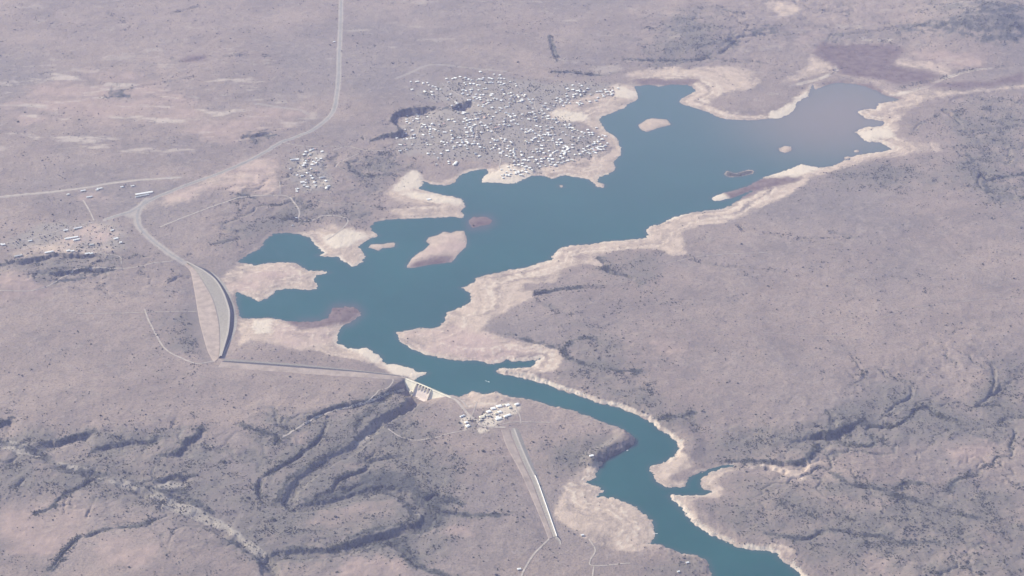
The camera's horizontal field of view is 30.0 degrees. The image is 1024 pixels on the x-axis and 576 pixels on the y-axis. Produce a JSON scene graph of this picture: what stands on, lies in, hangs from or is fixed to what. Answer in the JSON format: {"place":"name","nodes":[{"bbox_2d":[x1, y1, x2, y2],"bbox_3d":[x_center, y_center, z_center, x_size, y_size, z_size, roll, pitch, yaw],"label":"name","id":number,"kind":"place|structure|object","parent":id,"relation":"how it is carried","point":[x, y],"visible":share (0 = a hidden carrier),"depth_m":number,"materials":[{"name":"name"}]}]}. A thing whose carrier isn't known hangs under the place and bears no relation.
{"place":"outdoors","nodes":[
{"label":"outdoors","id":0,"kind":"place"},
{"bbox_2d":[2,222,92,243],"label":"dirt track","id":1,"kind":"structure","parent":0,"point":[49,233],"depth_m":8981.53,"materials":[{"name":"beige soil"}]},
{"bbox_2d":[0,261,169,290],"bbox_3d":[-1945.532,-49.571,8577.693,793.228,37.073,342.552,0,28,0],"label":"dirt track","id":2,"kind":"structure","parent":0,"point":[84,267],"depth_m":8658.89,"materials":[{"name":"soil"}]},
{"bbox_2d":[0,177,175,196],"bbox_3d":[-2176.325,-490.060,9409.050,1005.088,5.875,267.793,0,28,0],"label":"gravel road","id":3,"kind":"structure","parent":0,"point":[87,187],"depth_m":9416.69,"materials":[{"name":"beige gravel"}]},
{"bbox_2d":[83,200,94,220],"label":"dirt track","id":4,"kind":"structure","parent":0,"point":[89,210],"depth_m":9194.39,"materials":[{"name":"beige soil"}]},
{"bbox_2d":[77,311,196,313],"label":"dirt track","id":5,"kind":"structure","parent":0,"point":[128,312],"depth_m":8292.62,"materials":[{"name":"soil"}]},
{"bbox_2d":[136,200,182,260],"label":"tar road","id":6,"kind":"structure","parent":0,"point":[150,238],"depth_m":8945.89,"materials":[{"name":"grey asphalt"}]},
{"bbox_2d":[144,309,212,363],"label":"dirt track","id":7,"kind":"structure","parent":0,"point":[162,344],"depth_m":8043.79,"materials":[{"name":"beige soil"}]},
{"bbox_2d":[106,0,341,219],"bbox_3d":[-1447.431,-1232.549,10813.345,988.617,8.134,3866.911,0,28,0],"label":"tar road","id":8,"kind":"structure","parent":0,"point":[338,79],"depth_m":10031.14,"materials":[{"name":"grey asphalt"}]},
{"bbox_2d":[160,195,299,226],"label":"dirt track","id":9,"kind":"structure","parent":0,"point":[233,199],"depth_m":9238.54,"materials":[{"name":"beige soil"}]},
{"bbox_2d":[298,215,348,239],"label":"dirt track","id":10,"kind":"structure","parent":0,"point":[330,215],"depth_m":9110.24,"materials":[{"name":"beige soil"}]},
{"bbox_2d":[276,388,404,444],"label":"dirt track","id":11,"kind":"structure","parent":0,"point":[359,404],"depth_m":7629.10,"materials":[{"name":"beige soil"}]},
{"bbox_2d":[283,142,399,150],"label":"dirt track","id":12,"kind":"structure","parent":0,"point":[345,146],"depth_m":9867.78,"materials":[{"name":"beige soil"}]},
{"bbox_2d":[368,379,393,401],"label":"dirt track","id":13,"kind":"structure","parent":0,"point":[381,389],"depth_m":7723.20,"materials":[{"name":"beige soil"}]},
{"bbox_2d":[369,243,394,250],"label":"island","id":14,"kind":"structure","parent":0,"point":[378,247],"depth_m":8881.31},
{"bbox_2d":[388,429,465,439],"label":"dirt track","id":15,"kind":"structure","parent":0,"point":[427,438],"depth_m":7428.84,"materials":[{"name":"beige soil"}]},
{"bbox_2d":[407,231,466,267],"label":"island","id":16,"kind":"structure","parent":0,"point":[445,247],"depth_m":8844.62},
{"bbox_2d":[445,396,505,427],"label":"dirt track","id":17,"kind":"structure","parent":0,"point":[465,411],"depth_m":7536.65,"materials":[{"name":"beige soil"}]},
{"bbox_2d":[469,217,491,227],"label":"island","id":18,"kind":"structure","parent":0,"point":[478,221],"depth_m":9109.95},
{"bbox_2d":[450,97,511,159],"bbox_3d":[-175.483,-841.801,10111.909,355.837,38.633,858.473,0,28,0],"label":"dirt track","id":19,"kind":"structure","parent":0,"point":[490,128],"depth_m":10025.98,"materials":[{"name":"beige soil"}]},
{"bbox_2d":[418,132,546,147],"bbox_3d":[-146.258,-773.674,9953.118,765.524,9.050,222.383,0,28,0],"label":"dirt track","id":20,"kind":"structure","parent":0,"point":[486,139],"depth_m":9945.19,"materials":[{"name":"beige soil"}]},
{"bbox_2d":[442,83,529,111],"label":"dirt track","id":21,"kind":"structure","parent":0,"point":[478,103],"depth_m":10394.39,"materials":[{"name":"beige soil"}]},
{"bbox_2d":[499,121,502,167],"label":"dirt track","id":22,"kind":"structure","parent":0,"point":[502,147],"depth_m":9849.99,"materials":[{"name":"beige soil"}]},
{"bbox_2d":[0,0,1023,575],"bbox_3d":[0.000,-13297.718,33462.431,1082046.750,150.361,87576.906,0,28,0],"label":"ground","id":23,"kind":"structure","parent":0,"point":[478,328],"depth_m":8418.69,"materials":[{"name":"brown soil"}]},
{"bbox_2d":[135,191,152,194],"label":"farm building","id":24,"kind":"structure","parent":23,"relation":"on","point":[142,193],"depth_m":9354.10,"materials":[{"name":"paint"}]},
{"bbox_2d":[185,261,236,361],"bbox_3d":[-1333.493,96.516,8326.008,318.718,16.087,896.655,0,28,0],"label":"embankment dam","id":25,"kind":"structure","parent":23,"relation":"on","point":[223,302],"depth_m":8321.98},
{"bbox_2d":[218,359,405,380],"bbox_3d":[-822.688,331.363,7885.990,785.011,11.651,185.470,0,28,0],"label":"embankment dam","id":26,"kind":"structure","parent":23,"relation":"on","point":[273,366],"depth_m":7872.99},
{"bbox_2d":[15,76,615,428],"bbox_3d":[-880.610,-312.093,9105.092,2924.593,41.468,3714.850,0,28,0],"label":"town trees","id":27,"kind":"object","parent":23,"relation":"on","point":[459,422],"visible":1,"depth_m":9990.46,"materials":[{"name":"green plant"}]},
{"bbox_2d":[402,376,450,400],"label":"concrete dam","id":28,"kind":"structure","parent":23,"relation":"on","point":[421,392],"depth_m":7750.95,"materials":[{"name":"concrete"}]},
{"bbox_2d":[396,71,618,178],"bbox_3d":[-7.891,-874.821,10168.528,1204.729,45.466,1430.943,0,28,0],"label":"houses","id":29,"kind":"structure","parent":23,"relation":"on","point":[485,125],"depth_m":10206.32,"materials":[{"name":"paint"}]},
{"bbox_2d":[0,0,1023,575],"bbox_3d":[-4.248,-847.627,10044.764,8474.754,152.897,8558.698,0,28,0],"label":"scrub","id":30,"kind":"object","parent":23,"relation":"on","point":[342,480],"visible":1,"depth_m":7501.50,"materials":[{"name":"green plant"}]},
{"bbox_2d":[501,428,558,538],"bbox_3d":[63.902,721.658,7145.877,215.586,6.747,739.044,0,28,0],"label":"embankment dam","id":31,"kind":"structure","parent":23,"relation":"on","point":[521,448],"depth_m":7172.94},
{"bbox_2d":[244,84,903,575],"bbox_3d":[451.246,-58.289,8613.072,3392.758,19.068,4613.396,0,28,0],"label":"shore rocks","id":32,"kind":"object","parent":23,"relation":"on","point":[570,388],"visible":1,"depth_m":7853.94,"materials":[{"name":"beige stone"}]},
{"bbox_2d":[521,538,548,575],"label":"dirt track","id":33,"kind":"structure","parent":0,"point":[531,557],"depth_m":6714.41,"materials":[{"name":"beige soil"}]},
{"bbox_2d":[235,83,897,575],"bbox_3d":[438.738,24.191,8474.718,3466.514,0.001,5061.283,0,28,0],"label":"lake","id":34,"kind":"structure","parent":0,"point":[685,161],"depth_m":8965.87,"materials":[{"name":"liquid"}]},
{"bbox_2d":[589,539,629,565],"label":"dirt track","id":35,"kind":"structure","parent":0,"point":[600,565],"depth_m":6688.10,"materials":[{"name":"beige soil"}]},
{"bbox_2d":[638,118,670,131],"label":"island","id":36,"kind":"structure","parent":0,"point":[652,124],"depth_m":10148.50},
{"bbox_2d":[669,252,767,262],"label":"dirt track","id":37,"kind":"structure","parent":0,"point":[717,254],"depth_m":8780.72,"materials":[{"name":"soil"}]},
{"bbox_2d":[724,170,753,176],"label":"island","id":38,"kind":"structure","parent":0,"point":[728,173],"depth_m":9598.23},
{"bbox_2d":[779,146,791,152],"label":"island","id":39,"kind":"structure","parent":0,"point":[786,148],"depth_m":9866.62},
{"bbox_2d":[844,156,853,160],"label":"island","id":40,"kind":"structure","parent":0,"point":[851,158],"depth_m":9763.31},
{"bbox_2d":[834,296,1020,335],"bbox_3d":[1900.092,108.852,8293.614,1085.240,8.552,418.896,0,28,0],"label":"dirt track","id":41,"kind":"structure","parent":0,"point":[923,305],"depth_m":8339.34,"materials":[{"name":"beige soil"}]}
]}

